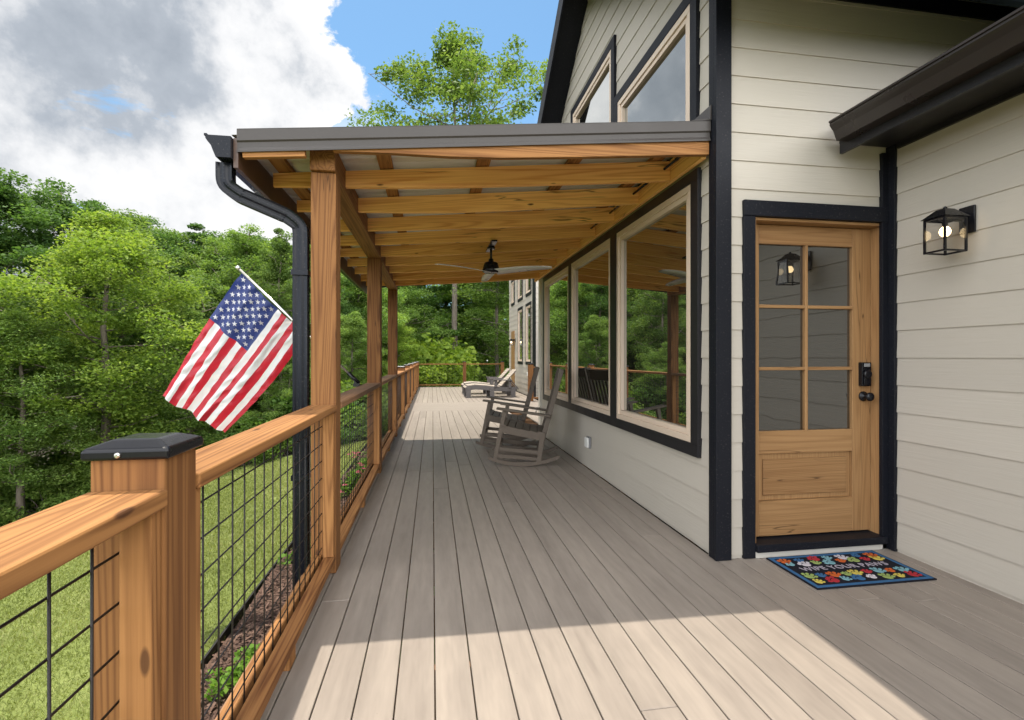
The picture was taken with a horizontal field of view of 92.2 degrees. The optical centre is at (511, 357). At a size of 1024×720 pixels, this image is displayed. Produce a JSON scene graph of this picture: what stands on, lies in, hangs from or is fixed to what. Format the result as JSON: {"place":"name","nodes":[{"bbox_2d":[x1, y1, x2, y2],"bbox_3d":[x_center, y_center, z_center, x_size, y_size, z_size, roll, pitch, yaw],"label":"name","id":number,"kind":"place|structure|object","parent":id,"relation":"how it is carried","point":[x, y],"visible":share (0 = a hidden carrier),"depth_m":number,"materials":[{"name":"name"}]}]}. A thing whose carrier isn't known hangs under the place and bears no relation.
{"place":"outdoors","nodes":[
{"label":"outdoors","id":0,"kind":"place"},
{"bbox_2d":[0,405,518,719],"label":"ground","id":1,"kind":"structure","parent":0,"point":[44,688],"depth_m":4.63,"materials":[{"name":"green plant"}]},
{"bbox_2d":[0,452,47,515],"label":"shrub","id":2,"kind":"object","parent":1,"relation":"on","point":[33,466],"visible":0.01,"depth_m":11.89,"materials":[{"name":"green plant"}]},
{"bbox_2d":[0,468,47,520],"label":"shrub","id":3,"kind":"object","parent":1,"relation":"on","point":[38,504],"visible":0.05,"depth_m":11.48,"materials":[{"name":"green plant"}]},
{"bbox_2d":[0,443,89,510],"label":"shrub","id":4,"kind":"object","parent":1,"relation":"on","point":[58,458],"visible":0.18,"depth_m":12.42,"materials":[{"name":"green plant"}]},
{"bbox_2d":[0,473,90,524],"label":"shrub","id":5,"kind":"object","parent":1,"relation":"on","point":[8,510],"visible":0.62,"depth_m":10.75,"materials":[{"name":"green plant"}]},
{"bbox_2d":[0,289,91,469],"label":"deciduous tree","id":6,"kind":"object","parent":1,"relation":"on","point":[13,305],"visible":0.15,"depth_m":11.57,"materials":[{"name":"green plant"}]},
{"bbox_2d":[0,307,116,520],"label":"deciduous tree","id":7,"kind":"object","parent":1,"relation":"on","point":[15,326],"visible":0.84,"depth_m":10.57,"materials":[{"name":"green plant"}]},
{"bbox_2d":[0,167,121,421],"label":"deciduous tree","id":8,"kind":"object","parent":1,"relation":"on","point":[14,206],"visible":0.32,"depth_m":13.45,"materials":[{"name":"green plant"}]},
{"bbox_2d":[38,459,90,507],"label":"shrub","id":9,"kind":"object","parent":1,"relation":"on","point":[76,466],"visible":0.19,"depth_m":11.25,"materials":[{"name":"green plant"}]},
{"bbox_2d":[34,436,121,474],"bbox_3d":[-10.398,2.883,13.073,2.686,1.513,3.199,0,0,25],"label":"shrub","id":10,"kind":"object","parent":1,"relation":"on","point":[67,461],"visible":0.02,"depth_m":11.94,"materials":[{"name":"green plant"}]},
{"bbox_2d":[0,177,156,472],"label":"deciduous tree","id":11,"kind":"object","parent":1,"relation":"on","point":[45,198],"visible":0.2,"depth_m":15.24,"materials":[{"name":"green plant"}]},
{"bbox_2d":[67,465,90,496],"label":"shrub","id":12,"kind":"object","parent":1,"relation":"on","point":[87,487],"visible":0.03,"depth_m":11.09,"materials":[{"name":"green plant"}]},
{"bbox_2d":[32,232,168,443],"bbox_3d":[-16.134,0.066,18.890,5.718,9.528,5.108,0,0,-33],"label":"deciduous tree","id":13,"kind":"object","parent":1,"relation":"on","point":[111,334],"visible":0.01,"depth_m":18.25,"materials":[{"name":"green plant"}]},
{"bbox_2d":[0,208,211,463],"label":"deciduous tree","id":14,"kind":"object","parent":1,"relation":"on","point":[105,247],"visible":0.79,"depth_m":11.24,"materials":[{"name":"green plant"}]},
{"bbox_2d":[65,200,157,443],"bbox_3d":[-16.200,-0.641,19.830,5.876,11.069,5.249,0,0,0],"label":"deciduous tree","id":15,"kind":"object","parent":1,"relation":"on","point":[91,201],"visible":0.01,"depth_m":19.30,"materials":[{"name":"green plant"}]},
{"bbox_2d":[0,208,224,454],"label":"deciduous tree","id":16,"kind":"object","parent":1,"relation":"on","point":[140,225],"visible":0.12,"depth_m":14.78,"materials":[{"name":"green plant"}]},
{"bbox_2d":[74,275,206,418],"bbox_3d":[-11.236,0.572,15.761,3.570,6.659,3.996,0,0,24],"label":"deciduous tree","id":17,"kind":"object","parent":1,"relation":"on","point":[143,341],"visible":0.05,"depth_m":15.37,"materials":[{"name":"green plant"}]},
{"bbox_2d":[135,214,184,353],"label":"deciduous tree","id":18,"kind":"object","parent":1,"relation":"on","point":[156,222],"depth_m":24.47,"materials":[{"name":"green plant"}]},
{"bbox_2d":[113,219,222,382],"bbox_3d":[-15.127,-0.582,20.797,6.273,10.553,6.413,0,0,-25],"label":"deciduous tree","id":19,"kind":"object","parent":1,"relation":"on","point":[171,250],"visible":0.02,"depth_m":20.97,"materials":[{"name":"green plant"}]},
{"bbox_2d":[136,226,230,416],"bbox_3d":[-15.967,-0.584,22.172,7.465,10.760,8.474,0,0,9],"label":"deciduous tree","id":20,"kind":"object","parent":1,"relation":"on","point":[183,238],"visible":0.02,"depth_m":22.43,"materials":[{"name":"green plant"}]},
{"bbox_2d":[120,310,265,443],"bbox_3d":[-8.224,1.085,12.825,2.981,4.609,3.229,0,0,42],"label":"deciduous tree","id":21,"kind":"object","parent":1,"relation":"on","point":[189,414],"visible":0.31,"depth_m":12.14,"materials":[{"name":"green plant"}]},
{"bbox_2d":[132,413,256,461],"bbox_3d":[-8.394,2.347,13.692,3.188,1.887,3.302,0,0,41],"label":"shrub","id":22,"kind":"object","parent":1,"relation":"on","point":[207,429],"visible":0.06,"depth_m":13.11,"materials":[{"name":"green plant"}]},
{"bbox_2d":[176,281,223,432],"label":"deciduous tree","id":23,"kind":"object","parent":1,"relation":"on","point":[208,309],"visible":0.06,"depth_m":18.99,"materials":[{"name":"green plant"}]},
{"bbox_2d":[175,223,225,311],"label":"deciduous tree","id":24,"kind":"object","parent":1,"relation":"on","point":[194,235],"visible":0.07,"depth_m":23.54,"materials":[{"name":"green plant"}]},
{"bbox_2d":[162,229,270,297],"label":"deciduous tree","id":25,"kind":"object","parent":1,"relation":"on","point":[189,258],"visible":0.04,"depth_m":22.00,"materials":[{"name":"green plant"}]},
{"bbox_2d":[176,296,282,418],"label":"deciduous tree","id":26,"kind":"object","parent":1,"relation":"on","point":[254,406],"visible":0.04,"depth_m":17.55,"materials":[{"name":"green plant"}]},
{"bbox_2d":[190,237,275,296],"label":"deciduous tree","id":27,"kind":"object","parent":1,"relation":"on","point":[222,261],"visible":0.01,"depth_m":22.48,"materials":[{"name":"green plant"}]},
{"bbox_2d":[192,410,291,464],"bbox_3d":[-7.561,2.255,14.152,3.269,1.634,3.295,0,0,-36],"label":"shrub","id":28,"kind":"object","parent":1,"relation":"on","point":[249,421],"visible":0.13,"depth_m":13.24,"materials":[{"name":"green plant"}]},
{"bbox_2d":[205,431,281,465],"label":"shrub","id":29,"kind":"object","parent":1,"relation":"on","point":[252,459],"visible":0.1,"depth_m":12.57,"materials":[{"name":"green plant"}]},
{"bbox_2d":[185,223,310,410],"bbox_3d":[-10.751,-0.798,19.868,5.605,9.018,5.729,0,0,21],"label":"deciduous tree","id":30,"kind":"object","parent":1,"relation":"on","point":[248,250],"visible":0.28,"depth_m":19.03,"materials":[{"name":"green plant"}]},
{"bbox_2d":[219,235,289,412],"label":"deciduous tree","id":31,"kind":"object","parent":1,"relation":"on","point":[261,238],"visible":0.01,"depth_m":25.93,"materials":[{"name":"green plant"}]},
{"bbox_2d":[251,420,291,462],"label":"shrub","id":32,"kind":"object","parent":1,"relation":"on","point":[284,445],"visible":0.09,"depth_m":13.17,"materials":[{"name":"green plant"}]},
{"bbox_2d":[244,353,310,422],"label":"deciduous tree","id":33,"kind":"object","parent":1,"relation":"on","point":[285,382],"visible":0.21,"depth_m":14.21,"materials":[{"name":"green plant"}]},
{"bbox_2d":[250,228,310,398],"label":"deciduous tree","id":34,"kind":"object","parent":1,"relation":"on","point":[274,268],"visible":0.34,"depth_m":16.25,"materials":[{"name":"green plant"}]},
{"bbox_2d":[201,449,364,719],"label":"mulch bed","id":35,"kind":"object","parent":1,"relation":"on","point":[225,662],"visible":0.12,"depth_m":4.02,"materials":[{"name":"brown wood"}]},
{"bbox_2d":[204,643,259,700],"bbox_3d":[-1.839,2.142,3.366,0.453,0.320,0.570,0,0,29],"label":"shrub","id":36,"kind":"object","parent":35,"relation":"on","point":[238,669],"visible":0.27,"depth_m":3.28,"materials":[{"name":"green plant"}]},
{"bbox_2d":[277,552,291,565],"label":"shrub","id":37,"kind":"object","parent":35,"relation":"on","point":[284,555],"visible":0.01,"depth_m":5.18,"materials":[{"name":"green plant"}]},
{"bbox_2d":[340,466,364,495],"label":"shrub","id":38,"kind":"object","parent":35,"relation":"on","point":[346,482],"visible":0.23,"depth_m":7.87,"materials":[{"name":"green plant"}]},
{"bbox_2d":[201,446,364,668],"bbox_3d":[-2.543,2.205,5.616,0.040,0.090,14.900,0,0,-9],"label":"garden edging","id":39,"kind":"object","parent":1,"relation":"on","point":[213,649],"visible":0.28,"depth_m":4.14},
{"bbox_2d":[268,387,364,429],"bbox_3d":[-5.627,1.770,14.903,3.171,1.930,3.062,0,0,-24],"label":"shrub","id":40,"kind":"object","parent":1,"relation":"on","point":[287,400],"visible":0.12,"depth_m":13.99,"materials":[{"name":"green plant"}]},
{"bbox_2d":[275,244,384,389],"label":"deciduous tree","id":41,"kind":"object","parent":1,"relation":"on","point":[363,303],"visible":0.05,"depth_m":22.91,"materials":[{"name":"green plant"}]},
{"bbox_2d":[288,275,383,378],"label":"deciduous tree","id":42,"kind":"object","parent":1,"relation":"on","point":[343,283],"visible":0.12,"depth_m":20.96,"materials":[{"name":"green plant"}]},
{"bbox_2d":[340,426,356,444],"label":"shrub","id":43,"kind":"object","parent":1,"relation":"on","point":[342,434],"visible":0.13,"depth_m":13.07,"materials":[{"name":"green plant"}]},
{"bbox_2d":[310,272,416,375],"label":"deciduous tree","id":44,"kind":"object","parent":1,"relation":"on","point":[385,306],"visible":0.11,"depth_m":22.36,"materials":[{"name":"green plant"}]},
{"bbox_2d":[340,407,386,442],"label":"shrub","id":45,"kind":"object","parent":1,"relation":"on","point":[356,429],"visible":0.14,"depth_m":13.71,"materials":[{"name":"green plant"}]},
{"bbox_2d":[340,311,387,391],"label":"deciduous tree","id":46,"kind":"object","parent":1,"relation":"on","point":[351,328],"visible":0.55,"depth_m":18.05,"materials":[{"name":"green plant"}]},
{"bbox_2d":[340,379,387,434],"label":"shrub","id":47,"kind":"object","parent":1,"relation":"on","point":[348,384],"visible":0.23,"depth_m":13.94,"materials":[{"name":"green plant"}]},
{"bbox_2d":[340,286,414,373],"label":"deciduous tree","id":48,"kind":"object","parent":1,"relation":"on","point":[358,305],"visible":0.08,"depth_m":22.92,"materials":[{"name":"green plant"}]},
{"bbox_2d":[361,288,420,335],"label":"deciduous tree","id":49,"kind":"object","parent":1,"relation":"on","point":[415,315],"visible":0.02,"depth_m":27.82,"materials":[{"name":"green plant"}]},
{"bbox_2d":[363,360,446,386],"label":"shrub","id":50,"kind":"object","parent":1,"relation":"on","point":[424,374],"visible":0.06,"depth_m":23.20,"materials":[{"name":"green plant"}]},
{"bbox_2d":[382,313,428,375],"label":"deciduous tree","id":51,"kind":"object","parent":1,"relation":"on","point":[402,331],"visible":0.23,"depth_m":23.22,"materials":[{"name":"green plant"}]},
{"bbox_2d":[382,286,454,351],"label":"deciduous tree","id":52,"kind":"object","parent":1,"relation":"on","point":[414,295],"visible":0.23,"depth_m":29.12,"materials":[{"name":"green plant"}]},
{"bbox_2d":[356,344,481,386],"bbox_3d":[-5.214,1.302,25.873,7.075,4.013,6.832,0,0,-10],"label":"shrub","id":53,"kind":"object","parent":1,"relation":"on","point":[455,370],"visible":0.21,"depth_m":24.72,"materials":[{"name":"green plant"}]},
{"bbox_2d":[386,285,458,340],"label":"deciduous tree","id":54,"kind":"object","parent":1,"relation":"on","point":[430,315],"depth_m":37.47,"materials":[{"name":"green plant"}]},
{"bbox_2d":[386,365,459,389],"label":"shrub","id":55,"kind":"object","parent":1,"relation":"on","point":[428,381],"visible":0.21,"depth_m":22.84,"materials":[{"name":"green plant"}]},
{"bbox_2d":[385,284,469,347],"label":"deciduous tree","id":56,"kind":"object","parent":1,"relation":"on","point":[430,300],"visible":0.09,"depth_m":32.17,"materials":[{"name":"green plant"}]},
{"bbox_2d":[399,332,481,382],"bbox_3d":[-6.511,1.238,28.191,9.027,5.281,8.716,0,0,19],"label":"shrub","id":57,"kind":"object","parent":1,"relation":"on","point":[433,345],"visible":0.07,"depth_m":26.23,"materials":[{"name":"green plant"}]},
{"bbox_2d":[344,20,547,348],"bbox_3d":[-2.910,-8.155,31.265,13.809,25.256,14.494,0,0,45],"label":"tall tree","id":58,"kind":"object","parent":1,"relation":"on","point":[456,59],"visible":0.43,"depth_m":29.42,"materials":[{"name":"green plant"}]},
{"bbox_2d":[405,347,487,386],"bbox_3d":[-4.837,1.543,27.756,9.014,4.281,9.086,0,0,-22],"label":"shrub","id":59,"kind":"object","parent":1,"relation":"on","point":[479,374],"visible":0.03,"depth_m":29.31,"materials":[{"name":"green plant"}]},
{"bbox_2d":[411,283,504,363],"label":"deciduous tree","id":60,"kind":"object","parent":1,"relation":"on","point":[446,316],"visible":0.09,"depth_m":37.59,"materials":[{"name":"green plant"}]},
{"bbox_2d":[414,283,508,358],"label":"deciduous tree","id":61,"kind":"object","parent":1,"relation":"on","point":[442,306],"visible":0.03,"depth_m":38.40,"materials":[{"name":"green plant"}]},
{"bbox_2d":[430,282,508,381],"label":"deciduous tree","id":62,"kind":"object","parent":1,"relation":"on","point":[462,300],"visible":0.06,"depth_m":37.10,"materials":[{"name":"green plant"}]},
{"bbox_2d":[437,303,508,374],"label":"deciduous tree","id":63,"kind":"object","parent":1,"relation":"on","point":[479,348],"visible":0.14,"depth_m":36.84,"materials":[{"name":"green plant"}]},
{"bbox_2d":[450,281,508,366],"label":"deciduous tree","id":64,"kind":"object","parent":1,"relation":"on","point":[476,315],"visible":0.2,"depth_m":31.06,"materials":[{"name":"green plant"}]},
{"bbox_2d":[471,349,500,381],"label":"shrub","id":65,"kind":"object","parent":1,"relation":"on","point":[490,359],"visible":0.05,"depth_m":34.80,"materials":[{"name":"green plant"}]},
{"bbox_2d":[467,116,508,383],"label":"tall tree","id":66,"kind":"object","parent":1,"relation":"on","point":[496,320],"visible":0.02,"depth_m":32.67,"materials":[{"name":"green plant"}]},
{"bbox_2d":[509,0,1023,603],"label":"house","id":67,"kind":"structure","parent":1,"relation":"on","point":[765,328],"depth_m":3.23,"materials":[{"name":"paint"}]},
{"bbox_2d":[215,393,697,719],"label":"deck joists","id":68,"kind":"object","parent":67,"relation":"attached to","point":[528,421],"depth_m":2.67,"materials":[{"name":"brown wood"}]},
{"bbox_2d":[260,387,1023,719],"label":"deck","id":69,"kind":"structure","parent":68,"relation":"on","point":[604,601],"depth_m":2.37,"materials":[{"name":"grey wood"}]},
{"bbox_2d":[0,489,166,719],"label":"wire railing","id":70,"kind":"object","parent":69,"relation":"on","point":[36,546],"visible":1,"depth_m":0.95,"materials":[{"name":"brown wood"}]},
{"bbox_2d":[80,432,202,719],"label":"railing post","id":71,"kind":"object","parent":69,"relation":"on","point":[148,461],"visible":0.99,"depth_m":1.05,"materials":[{"name":"brown wood"}]},
{"bbox_2d":[196,405,336,719],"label":"wire railing","id":72,"kind":"object","parent":69,"relation":"on","point":[273,659],"visible":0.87,"depth_m":1.87,"materials":[{"name":"brown wood"}]},
{"bbox_2d":[340,383,380,549],"bbox_3d":[-1.312,0.773,4.195,0.152,0.991,2.375,0,0,-9],"label":"wire railing","id":73,"kind":"object","parent":69,"relation":"on","point":[353,505],"visible":0.76,"depth_m":4.20,"materials":[{"name":"brown wood"}]},
{"bbox_2d":[163,266,359,432],"bbox_3d":[-2.291,-0.080,4.605,1.676,1.541,0.153,0,0,-16],"label":"flag","id":74,"kind":"object","parent":73,"relation":"attached to","point":[237,358],"visible":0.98,"depth_m":4.54,"materials":[{"name":"multicoloured fabric"}]},
{"bbox_2d":[382,375,396,461],"bbox_3d":[-1.714,0.773,6.683,0.152,0.991,2.375,0,0,-9],"label":"wire railing","id":75,"kind":"object","parent":69,"relation":"on","point":[389,436],"visible":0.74,"depth_m":7.21,"materials":[{"name":"brown wood"}]},
{"bbox_2d":[398,371,404,427],"bbox_3d":[-2.094,0.773,9.033,0.152,0.991,2.095,0,0,-9],"label":"wire railing","id":76,"kind":"object","parent":69,"relation":"on","point":[401,414],"visible":0.56,"depth_m":9.90,"materials":[{"name":"brown wood"}]},
{"bbox_2d":[398,366,405,418],"bbox_3d":[-2.275,0.722,10.136,0.166,1.094,0.170,0,0,-9],"label":"railing post","id":77,"kind":"object","parent":69,"relation":"on","point":[401,368],"visible":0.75,"depth_m":10.08,"materials":[{"name":"brown wood"}]},
{"bbox_2d":[405,368,409,413],"bbox_3d":[-2.456,0.773,11.274,0.152,0.991,2.155,0,0,-9],"label":"railing post","id":78,"kind":"object","parent":69,"relation":"on","point":[407,387],"visible":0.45,"depth_m":12.17,"materials":[{"name":"brown wood"}]},
{"bbox_2d":[410,367,412,403],"bbox_3d":[-2.818,0.773,13.520,0.152,0.991,2.105,0,0,-9],"label":"wire railing","id":79,"kind":"object","parent":69,"relation":"on","point":[411,387],"visible":0.31,"depth_m":14.53,"materials":[{"name":"brown wood"}]},
{"bbox_2d":[413,365,415,396],"bbox_3d":[-3.193,0.773,15.839,0.152,0.991,2.305,0,0,-9],"label":"wire railing","id":80,"kind":"object","parent":69,"relation":"on","point":[414,379],"visible":0.45,"depth_m":16.94,"materials":[{"name":"brown wood"}]},
{"bbox_2d":[416,364,417,391],"bbox_3d":[-3.556,0.773,18.085,0.152,0.991,1.955,0,0,-9],"label":"wire railing","id":81,"kind":"object","parent":69,"relation":"on","point":[416,377],"visible":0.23,"depth_m":19.02,"materials":[{"name":"brown wood"}]},
{"bbox_2d":[463,361,465,381],"bbox_3d":[-2.039,0.722,21.154,0.166,1.094,0.170,0,0,-9],"label":"railing post","id":82,"kind":"object","parent":69,"relation":"on","point":[464,371],"visible":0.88,"depth_m":21.09,"materials":[{"name":"brown wood"}]},
{"bbox_2d":[419,364,462,385],"bbox_3d":[-3.020,0.744,20.997,1.845,0.932,0.140,0,0,-9],"label":"wire railing","id":83,"kind":"object","parent":82,"relation":"attached to","point":[437,384],"visible":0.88,"depth_m":20.97,"materials":[{"name":"brown wood"}]},
{"bbox_2d":[461,368,511,393],"bbox_3d":[-0.879,0.829,17.230,1.743,0.881,0.870,0,0,-10],"label":"lounge chair","id":84,"kind":"object","parent":69,"relation":"on","point":[503,374],"visible":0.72,"depth_m":17.19,"materials":[{"name":"beige fabric"}]},
{"bbox_2d":[463,369,518,397],"bbox_3d":[-0.675,0.829,15.845,1.743,0.881,0.870,0,0,-11],"label":"lounge chair","id":85,"kind":"object","parent":69,"relation":"on","point":[493,387],"visible":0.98,"depth_m":15.58,"materials":[{"name":"beige fabric"}]},
{"bbox_2d":[500,361,503,377],"bbox_3d":[-0.420,0.722,21.416,0.166,1.094,0.170,0,0,-9],"label":"railing post","id":86,"kind":"object","parent":69,"relation":"on","point":[502,366],"visible":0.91,"depth_m":21.35,"materials":[{"name":"brown wood"}]},
{"bbox_2d":[466,364,500,381],"bbox_3d":[-1.229,0.744,21.286,1.498,0.932,0.140,0,0,-9],"label":"wire railing","id":87,"kind":"object","parent":86,"relation":"attached to","point":[480,366],"visible":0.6,"depth_m":21.24,"materials":[{"name":"brown wood"}]},
{"bbox_2d":[476,366,539,447],"bbox_3d":[-0.051,0.701,7.089,0.883,1.134,0.695,0,0,2],"label":"rocking chair","id":88,"kind":"object","parent":69,"relation":"on","point":[491,415],"visible":0.72,"depth_m":6.81,"materials":[{"name":"grey wood"}]},
{"bbox_2d":[488,368,563,465],"bbox_3d":[0.177,0.701,6.020,0.883,1.134,0.695,0,0,3],"label":"rocking chair","id":89,"kind":"object","parent":69,"relation":"on","point":[525,430],"visible":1,"depth_m":5.73,"materials":[{"name":"grey wood"}]},
{"bbox_2d":[527,363,533,400],"bbox_3d":[0.539,0.722,14.288,0.166,1.094,0.170,0,0,-9],"label":"railing post","id":90,"kind":"object","parent":69,"relation":"on","point":[530,370],"visible":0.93,"depth_m":14.22,"materials":[{"name":"brown wood"}]},
{"bbox_2d":[766,550,936,589],"bbox_3d":[2.007,1.264,2.953,0.765,0.010,0.420,0,0,-9],"label":"doormat","id":91,"kind":"object","parent":69,"relation":"on","point":[842,570],"visible":1,"depth_m":2.92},
{"bbox_2d":[204,105,711,589],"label":"porch roof","id":92,"kind":"structure","parent":67,"relation":"attached to","point":[371,212],"depth_m":3.25,"materials":[{"name":"brown wood"}]},
{"bbox_2d":[436,240,552,281],"bbox_3d":[-0.247,-1.032,5.387,1.185,0.298,1.026,0,0,-9],"label":"ceiling fan","id":93,"kind":"object","parent":92,"relation":"hanging from","point":[491,268],"visible":1,"depth_m":5.15,"materials":[{"name":"black metal"}]},
{"bbox_2d":[511,280,514,306],"bbox_3d":[0.060,-2.520,19.241,0.075,1.020,0.730,0,0,-9],"label":"window","id":94,"kind":"structure","parent":67,"relation":"in","point":[513,281],"depth_m":19.28,"materials":[{"name":"beige plastic"}]},
{"bbox_2d":[511,331,514,385],"bbox_3d":[0.067,0.125,19.242,0.090,2.270,0.730,0,0,-9],"label":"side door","id":95,"kind":"structure","parent":67,"relation":"in","point":[513,332],"depth_m":19.02,"materials":[{"name":"brown wood"}]},
{"bbox_2d":[518,306,522,363],"bbox_3d":[0.315,-0.765,17.661,0.075,2.030,0.930,0,0,-9],"label":"window","id":96,"kind":"structure","parent":67,"relation":"in","point":[520,310],"depth_m":17.75,"materials":[{"name":"beige plastic"}]},
{"bbox_2d":[518,280,522,301],"bbox_3d":[0.315,-2.520,17.661,0.075,1.020,0.930,0,0,-9],"label":"window","id":97,"kind":"structure","parent":67,"relation":"in","point":[520,282],"depth_m":17.75,"materials":[{"name":"beige plastic"}]},
{"bbox_2d":[525,301,531,364],"bbox_3d":[0.560,-0.765,16.146,0.075,2.030,0.900,0,0,-9],"label":"window","id":98,"kind":"structure","parent":67,"relation":"in","point":[528,307],"depth_m":16.27,"materials":[{"name":"beige plastic"}]},
{"bbox_2d":[525,279,531,296],"bbox_3d":[0.560,-2.520,16.146,0.075,1.020,0.900,0,0,-9],"label":"window","id":99,"kind":"structure","parent":67,"relation":"in","point":[528,285],"depth_m":16.27,"materials":[{"name":"beige plastic"}]},
{"bbox_2d":[584,436,590,448],"bbox_3d":[0.855,0.965,5.588,0.047,0.130,0.120,0,0,-9],"label":"wall outlet","id":100,"kind":"object","parent":67,"relation":"attached to","point":[587,441],"depth_m":5.54,"materials":[{"name":"grey plastic"}]},
{"bbox_2d":[571,34,616,206],"bbox_3d":[0.903,-2.280,5.535,0.077,1.700,1.518,0,0,-9],"label":"window","id":101,"kind":"structure","parent":67,"relation":"in","point":[595,103],"depth_m":5.24,"materials":[{"name":"glass"}]},
{"bbox_2d":[543,167,701,457],"bbox_3d":[0.898,-0.295,5.569,0.077,1.930,4.650,0,0,-9],"label":"window","id":102,"kind":"structure","parent":67,"relation":"in","point":[622,316],"depth_m":4.29,"materials":[{"name":"beige metal"}]},
{"bbox_2d":[614,0,699,186],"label":"window","id":103,"kind":"structure","parent":67,"relation":"in","point":[664,85],"depth_m":3.73,"materials":[{"name":"beige plastic"}]},
{"bbox_2d":[756,224,874,536],"bbox_3d":[1.992,0.153,3.268,0.906,2.041,0.116,0,0,-9],"label":"door","id":104,"kind":"structure","parent":67,"relation":"in","point":[814,374],"depth_m":3.30,"materials":[{"name":"brown wood"}]},
{"bbox_2d":[921,204,975,255],"bbox_3d":[2.459,-0.717,2.766,0.238,0.267,0.140,0,0,-9],"label":"wall lantern","id":105,"kind":"object","parent":67,"relation":"attached to","point":[965,217],"depth_m":2.75,"materials":[{"name":"black metal"}]},
{"bbox_2d":[0,0,558,360],"label":"sky","id":106,"kind":"structure","parent":0,"point":[116,101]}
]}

